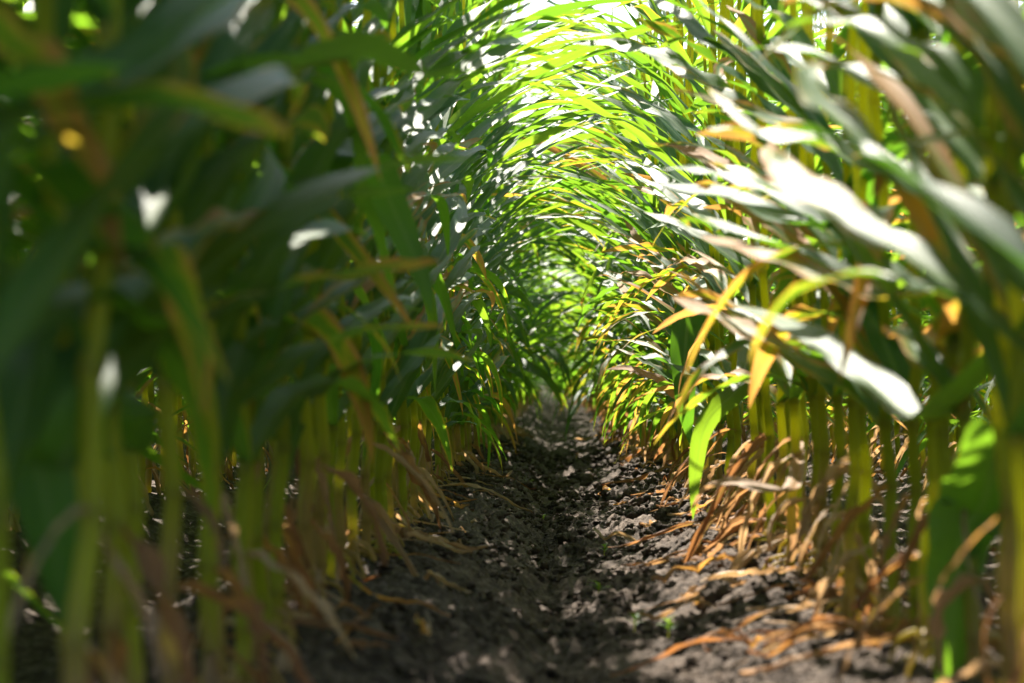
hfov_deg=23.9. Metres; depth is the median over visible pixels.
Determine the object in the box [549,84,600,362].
corn plant
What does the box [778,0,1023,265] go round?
corn plant
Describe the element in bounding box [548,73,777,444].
corn plant
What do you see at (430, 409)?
corn plant
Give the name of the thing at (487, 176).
corn plant
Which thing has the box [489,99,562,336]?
corn plant
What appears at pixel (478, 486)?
fallen leaf
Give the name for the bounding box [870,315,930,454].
corn plant
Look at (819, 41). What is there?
corn plant
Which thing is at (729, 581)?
fallen leaf
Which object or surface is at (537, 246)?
corn plant
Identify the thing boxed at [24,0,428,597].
corn plant
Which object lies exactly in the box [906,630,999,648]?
fallen leaf
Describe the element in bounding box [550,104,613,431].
corn plant
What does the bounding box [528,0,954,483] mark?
corn plant
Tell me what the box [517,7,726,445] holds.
corn plant
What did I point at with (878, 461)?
corn plant
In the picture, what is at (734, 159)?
corn plant
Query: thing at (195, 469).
corn plant
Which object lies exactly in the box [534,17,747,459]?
corn plant
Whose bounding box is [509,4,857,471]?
corn plant
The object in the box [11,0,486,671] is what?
corn plant
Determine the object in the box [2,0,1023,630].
corn field
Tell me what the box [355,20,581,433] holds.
corn plant
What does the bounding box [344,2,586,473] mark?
corn plant
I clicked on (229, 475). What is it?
corn plant
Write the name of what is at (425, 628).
fallen leaf
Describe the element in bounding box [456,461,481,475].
fallen leaf
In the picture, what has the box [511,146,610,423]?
corn plant
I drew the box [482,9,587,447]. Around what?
corn plant
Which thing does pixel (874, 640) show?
fallen leaf
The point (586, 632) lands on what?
soil clod
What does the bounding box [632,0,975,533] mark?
corn plant
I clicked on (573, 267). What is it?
corn plant
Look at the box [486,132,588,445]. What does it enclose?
corn plant
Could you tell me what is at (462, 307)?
corn plant
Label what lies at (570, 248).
corn plant
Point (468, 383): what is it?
corn plant
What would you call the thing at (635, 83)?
corn plant
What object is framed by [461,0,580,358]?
corn plant
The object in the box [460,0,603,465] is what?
corn plant
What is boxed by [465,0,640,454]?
corn plant
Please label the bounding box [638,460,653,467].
fallen leaf
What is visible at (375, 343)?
corn plant
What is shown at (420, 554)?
fallen leaf
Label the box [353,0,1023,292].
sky
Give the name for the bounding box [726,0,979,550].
corn plant
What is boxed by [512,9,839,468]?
corn plant
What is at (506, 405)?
corn plant
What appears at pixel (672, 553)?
fallen leaf
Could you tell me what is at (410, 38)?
corn plant
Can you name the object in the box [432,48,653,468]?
corn plant
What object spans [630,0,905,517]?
corn plant
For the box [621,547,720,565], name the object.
fallen leaf
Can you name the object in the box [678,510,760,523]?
fallen leaf
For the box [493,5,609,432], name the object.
corn plant
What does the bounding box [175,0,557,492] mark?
corn plant
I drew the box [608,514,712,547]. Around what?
fallen leaf
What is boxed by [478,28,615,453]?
corn plant
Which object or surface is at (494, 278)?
corn plant
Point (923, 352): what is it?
corn plant
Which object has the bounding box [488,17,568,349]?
corn plant
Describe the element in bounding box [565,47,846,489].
corn plant
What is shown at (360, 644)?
fallen leaf
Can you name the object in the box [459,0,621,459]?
corn plant
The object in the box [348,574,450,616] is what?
fallen leaf
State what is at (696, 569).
fallen leaf
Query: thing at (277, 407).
corn plant
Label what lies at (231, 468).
corn plant
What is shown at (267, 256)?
corn plant
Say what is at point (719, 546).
fallen leaf
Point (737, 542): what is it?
fallen leaf
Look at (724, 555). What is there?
fallen leaf
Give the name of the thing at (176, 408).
corn plant
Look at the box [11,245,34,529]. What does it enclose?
corn plant
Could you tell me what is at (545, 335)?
corn plant
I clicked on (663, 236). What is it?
corn plant
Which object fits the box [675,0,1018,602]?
corn plant
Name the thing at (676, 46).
corn plant
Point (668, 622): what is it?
seedling
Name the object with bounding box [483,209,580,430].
corn plant
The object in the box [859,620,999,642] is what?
fallen leaf
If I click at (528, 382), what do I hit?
corn plant
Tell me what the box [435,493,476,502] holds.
fallen leaf
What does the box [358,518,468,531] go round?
fallen leaf
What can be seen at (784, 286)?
corn plant
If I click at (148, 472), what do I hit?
corn plant
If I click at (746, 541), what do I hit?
fallen leaf
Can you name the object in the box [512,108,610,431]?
corn plant
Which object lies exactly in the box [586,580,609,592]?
seedling
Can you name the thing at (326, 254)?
corn plant
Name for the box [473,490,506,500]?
fallen leaf
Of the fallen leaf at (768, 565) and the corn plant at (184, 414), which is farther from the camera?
the corn plant at (184, 414)
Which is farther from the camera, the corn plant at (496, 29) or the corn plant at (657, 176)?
the corn plant at (496, 29)
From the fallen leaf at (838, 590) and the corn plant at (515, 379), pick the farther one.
the corn plant at (515, 379)
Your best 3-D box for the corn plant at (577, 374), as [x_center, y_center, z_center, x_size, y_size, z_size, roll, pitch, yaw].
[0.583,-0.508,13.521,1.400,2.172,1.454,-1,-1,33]
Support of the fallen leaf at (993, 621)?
on the ground
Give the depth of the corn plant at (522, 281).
15.54 m
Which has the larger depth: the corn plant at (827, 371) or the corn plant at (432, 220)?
the corn plant at (432, 220)
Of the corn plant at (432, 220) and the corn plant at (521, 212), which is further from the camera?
the corn plant at (521, 212)
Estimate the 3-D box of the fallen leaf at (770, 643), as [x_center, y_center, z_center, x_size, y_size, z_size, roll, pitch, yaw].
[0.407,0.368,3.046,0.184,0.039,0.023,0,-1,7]
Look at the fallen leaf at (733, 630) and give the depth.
3.36 m
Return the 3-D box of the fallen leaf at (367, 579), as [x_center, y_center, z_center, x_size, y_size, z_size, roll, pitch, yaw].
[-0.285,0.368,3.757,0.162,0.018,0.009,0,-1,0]
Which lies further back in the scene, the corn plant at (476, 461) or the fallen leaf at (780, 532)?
the corn plant at (476, 461)
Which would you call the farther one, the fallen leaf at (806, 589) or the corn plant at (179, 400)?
the corn plant at (179, 400)
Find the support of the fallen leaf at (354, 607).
on the ground
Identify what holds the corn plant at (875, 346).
on the ground
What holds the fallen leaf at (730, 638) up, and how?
on the ground
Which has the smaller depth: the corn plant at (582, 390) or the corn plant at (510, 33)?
the corn plant at (510, 33)
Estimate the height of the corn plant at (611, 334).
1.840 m
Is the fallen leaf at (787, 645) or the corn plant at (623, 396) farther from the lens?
the corn plant at (623, 396)
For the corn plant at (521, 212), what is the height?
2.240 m
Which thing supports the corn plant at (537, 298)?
on the ground
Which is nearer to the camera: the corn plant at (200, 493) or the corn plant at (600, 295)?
the corn plant at (200, 493)
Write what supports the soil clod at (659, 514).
on the ground
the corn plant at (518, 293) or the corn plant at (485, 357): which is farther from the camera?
the corn plant at (518, 293)
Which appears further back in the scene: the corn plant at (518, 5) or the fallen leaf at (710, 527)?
the corn plant at (518, 5)
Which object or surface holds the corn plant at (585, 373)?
on the ground
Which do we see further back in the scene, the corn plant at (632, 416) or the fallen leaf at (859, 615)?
the corn plant at (632, 416)
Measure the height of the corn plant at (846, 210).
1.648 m
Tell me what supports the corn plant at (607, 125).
on the ground
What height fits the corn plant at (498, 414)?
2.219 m
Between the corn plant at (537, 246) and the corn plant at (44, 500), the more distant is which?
the corn plant at (537, 246)
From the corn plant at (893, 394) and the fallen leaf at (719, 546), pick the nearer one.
the corn plant at (893, 394)
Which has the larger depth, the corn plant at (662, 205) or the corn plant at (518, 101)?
the corn plant at (518, 101)
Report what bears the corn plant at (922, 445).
on the ground
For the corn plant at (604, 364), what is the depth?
10.95 m
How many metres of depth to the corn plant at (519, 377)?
14.21 m
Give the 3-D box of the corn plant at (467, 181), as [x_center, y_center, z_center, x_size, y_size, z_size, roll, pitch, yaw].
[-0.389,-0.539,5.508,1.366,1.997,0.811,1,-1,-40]
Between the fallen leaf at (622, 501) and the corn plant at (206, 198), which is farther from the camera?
the fallen leaf at (622, 501)
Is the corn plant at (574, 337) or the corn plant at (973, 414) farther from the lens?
the corn plant at (574, 337)
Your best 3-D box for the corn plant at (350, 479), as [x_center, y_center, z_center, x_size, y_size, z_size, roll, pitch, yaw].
[-0.583,-0.568,3.183,0.872,1.979,1.429,0,-1,1]
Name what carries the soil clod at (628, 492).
on the ground
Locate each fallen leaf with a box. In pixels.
[196,617,399,643]
[224,610,327,625]
[284,582,331,592]
[284,582,343,600]
[286,574,380,582]
[334,600,381,616]
[335,614,370,642]
[341,639,389,648]
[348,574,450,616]
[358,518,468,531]
[359,548,459,563]
[360,538,428,540]
[404,531,472,553]
[404,534,489,550]
[415,613,431,635]
[425,532,450,534]
[427,570,471,593]
[435,489,469,498]
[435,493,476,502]
[438,482,531,511]
[448,476,492,485]
[453,501,469,508]
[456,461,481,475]
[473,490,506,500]
[481,472,534,488]
[572,435,597,439]
[593,527,648,544]
[598,485,611,494]
[602,466,670,485]
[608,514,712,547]
[609,630,781,676]
[613,494,641,504]
[618,452,638,459]
[619,446,648,453]
[620,545,707,569]
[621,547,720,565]
[627,597,716,619]
[631,481,684,495]
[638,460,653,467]
[639,519,656,527]
[643,567,807,609]
[648,487,668,495]
[651,557,712,582]
[656,495,711,506]
[663,497,680,506]
[667,504,705,516]
[676,578,718,601]
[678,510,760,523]
[681,543,726,561]
[691,552,735,564]
[691,576,741,606]
[692,524,719,529]
[700,566,784,582]
[702,533,738,553]
[702,606,779,651]
[703,533,764,545]
[712,512,735,523]
[713,584,816,605]
[714,539,748,554]
[730,529,764,544]
[732,597,840,623]
[732,631,847,666]
[735,629,761,647]
[739,631,917,676]
[746,600,816,610]
[746,634,817,657]
[749,620,871,632]
[752,534,842,543]
[753,622,889,642]
[758,623,905,640]
[762,618,890,648]
[764,614,882,624]
[765,556,803,571]
[767,615,866,642]
[772,530,786,537]
[784,592,903,598]
[787,582,832,599]
[788,577,901,599]
[799,586,883,600]
[829,613,912,637]
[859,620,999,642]
[881,581,908,592]
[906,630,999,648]
[981,616,997,624]
[986,628,998,639]
[986,640,998,650]
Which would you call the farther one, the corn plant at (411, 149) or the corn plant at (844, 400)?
the corn plant at (844, 400)
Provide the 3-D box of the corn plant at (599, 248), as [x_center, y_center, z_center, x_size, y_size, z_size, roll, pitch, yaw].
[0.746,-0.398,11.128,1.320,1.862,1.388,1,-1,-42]
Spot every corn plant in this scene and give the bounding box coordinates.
[0,0,252,682]
[0,0,291,550]
[0,0,305,682]
[0,0,357,682]
[0,0,368,682]
[0,0,380,682]
[0,0,475,682]
[3,63,409,682]
[9,0,452,584]
[10,0,30,531]
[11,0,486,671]
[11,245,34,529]
[12,0,439,682]
[14,0,389,629]
[14,68,426,647]
[16,135,426,583]
[19,2,415,617]
[21,0,443,682]
[23,5,194,468]
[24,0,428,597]
[25,146,491,515]
[26,0,413,560]
[28,0,434,581]
[33,4,434,609]
[68,3,424,649]
[136,0,568,538]
[136,374,152,390]
[137,0,605,559]
[141,386,202,500]
[145,372,194,494]
[153,390,192,476]
[154,78,610,485]
[157,0,613,495]
[157,300,218,496]
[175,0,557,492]
[178,99,630,484]
[181,405,187,465]
[186,439,236,483]
[186,459,232,473]
[188,421,234,489]
[194,460,227,481]
[217,2,599,531]
[228,447,266,477]
[232,451,268,467]
[235,0,612,515]
[264,0,658,487]
[264,31,609,419]
[287,85,602,492]
[333,0,462,564]
[336,0,534,558]
[336,7,672,482]
[343,0,454,586]
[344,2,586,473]
[345,14,642,483]
[347,200,588,437]
[351,0,568,451]
[351,1,681,522]
[352,0,550,543]
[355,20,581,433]
[356,0,529,465]
[357,1,720,513]
[358,15,525,547]
[360,0,599,458]
[386,0,640,544]
[390,9,650,524]
[393,0,601,440]
[394,0,565,528]
[394,15,625,522]
[395,53,642,417]
[415,0,516,507]
[429,90,624,492]
[431,0,629,461]
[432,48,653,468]
[448,18,584,466]
[450,133,647,465]
[451,0,597,475]
[451,82,589,472]
[451,138,559,473]
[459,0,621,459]
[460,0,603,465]
[460,2,651,461]
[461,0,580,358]
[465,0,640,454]
[466,39,576,449]
[468,166,592,451]
[469,19,538,460]
[471,85,556,429]
[471,93,566,431]
[471,103,552,430]
[471,119,563,426]
[472,0,588,440]
[472,7,583,434]
[473,7,625,448]
[474,189,593,451]
[477,23,603,447]
[477,30,665,465]
[478,8,620,444]
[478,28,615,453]
[480,27,537,443]
[480,137,611,451]
[480,148,619,433]
[481,28,611,382]
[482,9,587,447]
[483,1,676,463]
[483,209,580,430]
[486,30,588,440]
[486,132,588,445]
[487,19,570,446]
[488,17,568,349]
[489,0,563,437]
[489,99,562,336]
[491,0,812,463]
[492,13,822,467]
[493,0,542,424]
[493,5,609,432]
[493,62,594,435]
[493,63,583,438]
[493,80,575,422]
[495,0,584,372]
[496,1,563,429]
[498,8,590,430]
[499,5,567,431]
[499,15,552,437]
[500,15,543,426]
[500,74,746,434]
[502,2,563,430]
[503,2,553,423]
[503,41,809,439]
[503,144,573,419]
[503,246,575,431]
[504,0,841,469]
[504,181,564,428]
[505,17,566,436]
[505,105,613,342]
[506,114,551,420]
[507,59,708,441]
[508,14,640,374]
[508,15,824,469]
[508,16,565,343]
[508,42,568,352]
[508,73,597,374]
[509,0,808,458]
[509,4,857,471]
[509,29,620,402]
[510,59,735,429]
[510,70,725,440]
[510,100,598,366]
[511,0,904,494]
[511,66,650,417]
[511,70,647,442]
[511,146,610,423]
[511,257,562,402]
[512,0,809,479]
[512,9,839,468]
[512,60,633,411]
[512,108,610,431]
[513,120,696,441]
[515,0,636,441]
[515,6,838,454]
[515,26,746,434]
[516,3,628,411]
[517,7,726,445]
[517,49,775,446]
[517,76,627,430]
[518,70,697,421]
[519,98,725,446]
[520,31,773,464]
[521,83,748,420]
[521,138,627,417]
[522,42,769,458]
[522,94,615,374]
[523,0,696,343]
[524,48,686,438]
[524,94,638,398]
[524,133,745,443]
[525,10,658,438]
[525,61,622,384]
[527,64,652,456]
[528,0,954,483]
[529,36,724,444]
[530,0,836,480]
[530,2,649,329]
[531,3,886,487]
[534,0,748,461]
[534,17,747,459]
[534,67,727,451]
[534,67,745,433]
[535,240,604,415]
[536,9,703,433]
[536,24,845,494]
[537,12,707,441]
[538,69,631,432]
[540,11,696,467]
[542,90,611,433]
[543,32,628,398]
[543,60,634,433]
[544,0,846,481]
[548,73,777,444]
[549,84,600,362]
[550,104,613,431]
[554,0,823,487]
[557,78,777,466]
[558,3,781,472]
[560,76,611,388]
[561,98,779,442]
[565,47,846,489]
[566,39,700,443]
[572,0,893,515]
[573,0,936,562]
[593,0,787,493]
[594,0,890,484]
[609,0,970,507]
[611,32,787,507]
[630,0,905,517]
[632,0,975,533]
[635,0,938,559]
[638,48,976,605]
[641,0,747,518]
[641,0,968,573]
[645,0,896,537]
[650,1,974,528]
[653,31,934,524]
[660,0,846,497]
[663,1,1023,632]
[666,0,990,556]
[673,0,980,584]
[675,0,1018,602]
[678,2,996,650]
[684,3,879,601]
[685,2,981,682]
[695,0,1023,682]
[699,0,968,632]
[700,41,960,664]
[724,0,895,523]
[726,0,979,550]
[726,258,926,463]
[734,0,922,620]
[735,31,1023,680]
[743,15,901,464]
[746,383,977,473]
[750,268,1023,682]
[756,0,1023,682]
[759,5,1023,682]
[768,0,1023,643]
[769,14,1023,582]
[771,25,927,459]
[775,380,987,439]
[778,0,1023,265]
[782,0,1023,221]
[794,0,1023,295]
[807,398,847,462]
[808,37,934,457]
[809,16,834,457]
[809,410,901,477]
[817,22,988,445]
[827,97,954,451]
[827,104,883,469]
[837,103,905,465]
[844,43,978,482]
[846,386,927,474]
[856,108,927,465]
[867,406,988,465]
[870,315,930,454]
[871,35,934,479]
[887,269,930,477]
[888,251,956,489]
[897,215,1019,451]
[906,231,988,430]
[918,245,979,463]
[921,42,953,464]
[923,375,990,406]
[972,378,988,422]
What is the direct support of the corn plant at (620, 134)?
on the ground
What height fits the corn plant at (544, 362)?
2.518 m
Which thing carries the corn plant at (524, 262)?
on the ground
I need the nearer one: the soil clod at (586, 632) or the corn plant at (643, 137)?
the soil clod at (586, 632)
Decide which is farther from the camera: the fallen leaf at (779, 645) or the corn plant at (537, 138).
the corn plant at (537, 138)
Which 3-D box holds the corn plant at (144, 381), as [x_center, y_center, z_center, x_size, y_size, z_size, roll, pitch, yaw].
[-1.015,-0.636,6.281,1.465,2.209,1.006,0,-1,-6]
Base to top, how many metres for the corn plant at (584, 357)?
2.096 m
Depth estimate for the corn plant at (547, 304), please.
11.61 m
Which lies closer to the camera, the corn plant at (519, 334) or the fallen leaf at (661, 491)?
the fallen leaf at (661, 491)
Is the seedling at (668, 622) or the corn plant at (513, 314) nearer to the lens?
the seedling at (668, 622)
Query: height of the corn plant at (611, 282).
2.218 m
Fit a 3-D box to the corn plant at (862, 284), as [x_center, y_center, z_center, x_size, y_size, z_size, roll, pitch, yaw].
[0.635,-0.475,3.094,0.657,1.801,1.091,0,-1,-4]
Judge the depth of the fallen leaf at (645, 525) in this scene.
5.82 m
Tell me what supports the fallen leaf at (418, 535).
on the ground
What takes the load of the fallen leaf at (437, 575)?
on the ground
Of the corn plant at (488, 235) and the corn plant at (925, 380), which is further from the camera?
the corn plant at (488, 235)
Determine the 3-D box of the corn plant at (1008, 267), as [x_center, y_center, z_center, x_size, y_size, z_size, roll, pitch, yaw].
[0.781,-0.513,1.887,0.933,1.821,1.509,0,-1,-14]
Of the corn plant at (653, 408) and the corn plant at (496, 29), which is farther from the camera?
the corn plant at (496, 29)
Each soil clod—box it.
[574,623,602,640]
[621,488,639,498]
[651,506,679,521]
[698,579,734,604]
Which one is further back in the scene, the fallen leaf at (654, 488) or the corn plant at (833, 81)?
the fallen leaf at (654, 488)
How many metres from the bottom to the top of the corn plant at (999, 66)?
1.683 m
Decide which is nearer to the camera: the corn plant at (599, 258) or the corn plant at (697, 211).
the corn plant at (697, 211)
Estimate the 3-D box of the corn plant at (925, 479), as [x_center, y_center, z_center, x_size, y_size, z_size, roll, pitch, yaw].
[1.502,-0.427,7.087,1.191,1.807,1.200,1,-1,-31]
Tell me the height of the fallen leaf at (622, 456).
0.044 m
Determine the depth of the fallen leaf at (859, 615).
3.27 m
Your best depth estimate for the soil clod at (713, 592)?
3.77 m
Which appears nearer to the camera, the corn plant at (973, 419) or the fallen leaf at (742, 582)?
the fallen leaf at (742, 582)
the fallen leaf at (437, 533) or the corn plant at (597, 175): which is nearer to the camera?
the fallen leaf at (437, 533)
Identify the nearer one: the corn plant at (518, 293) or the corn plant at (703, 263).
the corn plant at (703, 263)
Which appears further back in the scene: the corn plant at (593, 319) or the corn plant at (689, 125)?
the corn plant at (593, 319)
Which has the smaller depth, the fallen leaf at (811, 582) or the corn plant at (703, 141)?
the fallen leaf at (811, 582)
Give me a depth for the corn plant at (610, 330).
11.21 m
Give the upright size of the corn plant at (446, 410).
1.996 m
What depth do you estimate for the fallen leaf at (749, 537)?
4.63 m
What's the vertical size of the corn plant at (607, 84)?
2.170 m
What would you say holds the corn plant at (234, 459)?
on the ground
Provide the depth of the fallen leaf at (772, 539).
4.36 m
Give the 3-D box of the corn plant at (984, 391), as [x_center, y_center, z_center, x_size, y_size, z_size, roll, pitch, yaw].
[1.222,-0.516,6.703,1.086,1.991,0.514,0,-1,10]
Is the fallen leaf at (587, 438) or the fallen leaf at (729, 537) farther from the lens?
the fallen leaf at (587, 438)
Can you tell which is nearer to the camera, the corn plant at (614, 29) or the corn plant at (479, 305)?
the corn plant at (479, 305)
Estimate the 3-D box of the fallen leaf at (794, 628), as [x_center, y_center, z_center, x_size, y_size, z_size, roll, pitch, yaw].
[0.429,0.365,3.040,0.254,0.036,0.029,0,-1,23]
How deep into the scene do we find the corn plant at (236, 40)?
1.88 m
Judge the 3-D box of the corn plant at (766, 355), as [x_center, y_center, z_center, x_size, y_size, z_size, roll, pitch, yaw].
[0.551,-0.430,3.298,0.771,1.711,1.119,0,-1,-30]
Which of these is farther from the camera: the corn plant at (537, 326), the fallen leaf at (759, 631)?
the corn plant at (537, 326)
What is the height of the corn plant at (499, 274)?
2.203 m
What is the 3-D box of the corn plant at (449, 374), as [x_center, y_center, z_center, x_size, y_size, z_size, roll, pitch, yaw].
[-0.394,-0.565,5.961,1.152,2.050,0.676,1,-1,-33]
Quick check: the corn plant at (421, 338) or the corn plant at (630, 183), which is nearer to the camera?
the corn plant at (421, 338)
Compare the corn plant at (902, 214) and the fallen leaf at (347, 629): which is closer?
the fallen leaf at (347, 629)
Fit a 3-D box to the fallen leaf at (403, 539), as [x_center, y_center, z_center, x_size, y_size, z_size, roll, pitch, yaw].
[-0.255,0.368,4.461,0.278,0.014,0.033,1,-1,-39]
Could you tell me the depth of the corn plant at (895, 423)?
8.34 m
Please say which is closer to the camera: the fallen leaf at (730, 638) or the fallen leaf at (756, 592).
the fallen leaf at (730, 638)
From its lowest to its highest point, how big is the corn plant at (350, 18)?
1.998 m
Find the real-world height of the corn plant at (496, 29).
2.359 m
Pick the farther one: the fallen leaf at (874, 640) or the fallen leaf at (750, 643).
the fallen leaf at (750, 643)
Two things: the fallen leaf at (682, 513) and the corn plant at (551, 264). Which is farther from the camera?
the corn plant at (551, 264)
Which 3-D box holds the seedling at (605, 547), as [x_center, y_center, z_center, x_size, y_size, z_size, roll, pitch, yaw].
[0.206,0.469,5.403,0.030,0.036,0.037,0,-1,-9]
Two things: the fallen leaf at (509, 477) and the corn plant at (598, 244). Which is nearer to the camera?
the fallen leaf at (509, 477)
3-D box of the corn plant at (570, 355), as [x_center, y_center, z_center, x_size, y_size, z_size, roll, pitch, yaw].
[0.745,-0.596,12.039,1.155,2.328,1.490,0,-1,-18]
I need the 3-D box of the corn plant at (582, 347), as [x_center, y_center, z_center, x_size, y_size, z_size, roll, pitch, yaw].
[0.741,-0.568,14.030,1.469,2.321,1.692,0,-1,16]
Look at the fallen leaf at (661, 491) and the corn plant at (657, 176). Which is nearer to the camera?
the corn plant at (657, 176)
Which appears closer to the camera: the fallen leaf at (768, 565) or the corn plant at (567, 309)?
the fallen leaf at (768, 565)
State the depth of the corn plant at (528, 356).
14.64 m
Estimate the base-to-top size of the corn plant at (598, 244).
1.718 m
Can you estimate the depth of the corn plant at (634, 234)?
7.79 m
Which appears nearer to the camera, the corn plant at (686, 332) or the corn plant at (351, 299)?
the corn plant at (351, 299)
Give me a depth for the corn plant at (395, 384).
4.39 m
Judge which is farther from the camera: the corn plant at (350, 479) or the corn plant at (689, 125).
the corn plant at (689, 125)
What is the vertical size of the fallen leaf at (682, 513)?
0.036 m
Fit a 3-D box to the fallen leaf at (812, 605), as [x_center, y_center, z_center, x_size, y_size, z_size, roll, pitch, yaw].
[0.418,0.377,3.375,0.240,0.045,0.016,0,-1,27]
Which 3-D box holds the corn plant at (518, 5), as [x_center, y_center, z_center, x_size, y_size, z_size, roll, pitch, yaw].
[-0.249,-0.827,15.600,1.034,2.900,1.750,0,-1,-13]
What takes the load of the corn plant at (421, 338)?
on the ground
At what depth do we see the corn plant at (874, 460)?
8.45 m
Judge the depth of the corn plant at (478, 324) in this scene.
6.72 m
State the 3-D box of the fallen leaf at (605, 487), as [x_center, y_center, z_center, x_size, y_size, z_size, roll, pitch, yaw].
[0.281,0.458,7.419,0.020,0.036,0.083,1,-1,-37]
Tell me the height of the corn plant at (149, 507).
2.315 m
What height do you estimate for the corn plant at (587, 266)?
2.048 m
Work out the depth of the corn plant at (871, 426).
7.22 m
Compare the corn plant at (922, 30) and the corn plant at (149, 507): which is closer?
the corn plant at (922, 30)
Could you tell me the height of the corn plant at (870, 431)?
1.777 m
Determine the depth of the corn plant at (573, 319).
13.87 m
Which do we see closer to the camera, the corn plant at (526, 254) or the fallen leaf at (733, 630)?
the fallen leaf at (733, 630)
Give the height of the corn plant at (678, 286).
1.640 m
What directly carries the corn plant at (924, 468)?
on the ground
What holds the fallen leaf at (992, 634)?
on the ground
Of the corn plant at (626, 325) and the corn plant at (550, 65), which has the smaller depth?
the corn plant at (550, 65)
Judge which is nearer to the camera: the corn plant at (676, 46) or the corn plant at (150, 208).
the corn plant at (150, 208)
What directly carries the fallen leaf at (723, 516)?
on the ground
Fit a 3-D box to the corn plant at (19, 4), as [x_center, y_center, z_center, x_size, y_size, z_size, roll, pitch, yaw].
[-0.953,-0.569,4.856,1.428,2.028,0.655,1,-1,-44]
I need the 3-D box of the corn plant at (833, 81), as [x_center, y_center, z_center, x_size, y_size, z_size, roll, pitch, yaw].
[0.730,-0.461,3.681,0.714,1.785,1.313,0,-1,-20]
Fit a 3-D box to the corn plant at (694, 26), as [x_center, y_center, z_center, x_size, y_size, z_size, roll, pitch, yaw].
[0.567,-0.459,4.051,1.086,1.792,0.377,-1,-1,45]
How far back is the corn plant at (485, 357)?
7.17 m
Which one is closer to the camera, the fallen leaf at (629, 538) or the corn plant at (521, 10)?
the fallen leaf at (629, 538)
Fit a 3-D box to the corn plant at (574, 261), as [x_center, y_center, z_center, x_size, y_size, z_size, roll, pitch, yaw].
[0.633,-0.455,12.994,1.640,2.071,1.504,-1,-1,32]
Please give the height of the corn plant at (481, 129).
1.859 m
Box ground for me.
[8,379,1000,682]
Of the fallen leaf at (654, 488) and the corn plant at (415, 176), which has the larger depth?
the fallen leaf at (654, 488)
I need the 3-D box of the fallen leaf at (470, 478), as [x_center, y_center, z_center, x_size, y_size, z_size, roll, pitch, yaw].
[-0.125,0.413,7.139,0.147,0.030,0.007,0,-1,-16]
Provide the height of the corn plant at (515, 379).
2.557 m
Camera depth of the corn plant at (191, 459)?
7.31 m
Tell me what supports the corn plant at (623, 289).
on the ground
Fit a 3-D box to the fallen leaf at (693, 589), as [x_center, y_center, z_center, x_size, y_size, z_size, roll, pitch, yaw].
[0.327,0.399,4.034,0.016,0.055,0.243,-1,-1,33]
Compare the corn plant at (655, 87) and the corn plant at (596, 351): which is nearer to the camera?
the corn plant at (655, 87)
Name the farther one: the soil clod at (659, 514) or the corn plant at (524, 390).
the corn plant at (524, 390)
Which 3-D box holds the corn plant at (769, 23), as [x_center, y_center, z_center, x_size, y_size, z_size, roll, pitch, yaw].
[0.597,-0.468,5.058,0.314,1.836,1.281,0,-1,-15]
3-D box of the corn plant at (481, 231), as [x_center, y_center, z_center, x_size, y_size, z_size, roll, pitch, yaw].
[-0.239,-0.568,6.788,1.427,2.079,0.828,1,-1,-31]
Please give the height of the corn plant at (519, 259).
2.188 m
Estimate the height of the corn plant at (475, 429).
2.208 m
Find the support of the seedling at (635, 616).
on the ground
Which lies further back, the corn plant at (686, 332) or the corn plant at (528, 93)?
the corn plant at (528, 93)
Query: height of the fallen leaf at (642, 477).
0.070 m
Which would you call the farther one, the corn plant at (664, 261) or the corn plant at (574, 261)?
the corn plant at (574, 261)
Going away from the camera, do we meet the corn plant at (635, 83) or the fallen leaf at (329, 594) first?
the fallen leaf at (329, 594)
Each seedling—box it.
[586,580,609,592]
[601,543,610,555]
[621,610,645,631]
[661,615,679,637]
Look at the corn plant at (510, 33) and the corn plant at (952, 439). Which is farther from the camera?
the corn plant at (510, 33)
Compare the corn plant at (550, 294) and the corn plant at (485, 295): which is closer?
the corn plant at (485, 295)
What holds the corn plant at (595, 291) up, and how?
on the ground
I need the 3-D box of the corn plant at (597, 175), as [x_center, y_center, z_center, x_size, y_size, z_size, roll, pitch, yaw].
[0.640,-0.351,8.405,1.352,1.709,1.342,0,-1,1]
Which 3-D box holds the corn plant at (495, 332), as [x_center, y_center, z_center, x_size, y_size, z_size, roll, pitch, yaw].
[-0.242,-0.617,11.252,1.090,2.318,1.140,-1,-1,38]
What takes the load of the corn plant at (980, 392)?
on the ground
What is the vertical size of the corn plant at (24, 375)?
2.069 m
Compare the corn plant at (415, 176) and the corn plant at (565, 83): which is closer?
the corn plant at (415, 176)
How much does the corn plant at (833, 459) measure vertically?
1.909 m
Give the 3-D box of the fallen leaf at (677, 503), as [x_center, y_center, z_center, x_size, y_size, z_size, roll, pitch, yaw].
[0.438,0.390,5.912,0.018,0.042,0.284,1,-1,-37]
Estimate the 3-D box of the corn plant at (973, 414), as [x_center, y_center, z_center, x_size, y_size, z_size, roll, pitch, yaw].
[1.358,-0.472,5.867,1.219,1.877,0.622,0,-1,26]
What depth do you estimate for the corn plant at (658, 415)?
7.19 m
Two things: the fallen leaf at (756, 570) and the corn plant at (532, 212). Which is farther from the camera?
the corn plant at (532, 212)
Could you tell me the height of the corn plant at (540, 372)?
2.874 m
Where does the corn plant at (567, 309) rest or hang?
on the ground
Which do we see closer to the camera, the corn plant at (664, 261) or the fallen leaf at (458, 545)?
the fallen leaf at (458, 545)
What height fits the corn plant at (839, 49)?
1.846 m
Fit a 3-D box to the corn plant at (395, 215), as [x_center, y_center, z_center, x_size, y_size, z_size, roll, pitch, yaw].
[-0.389,-0.574,3.227,0.650,1.990,1.427,0,-1,20]

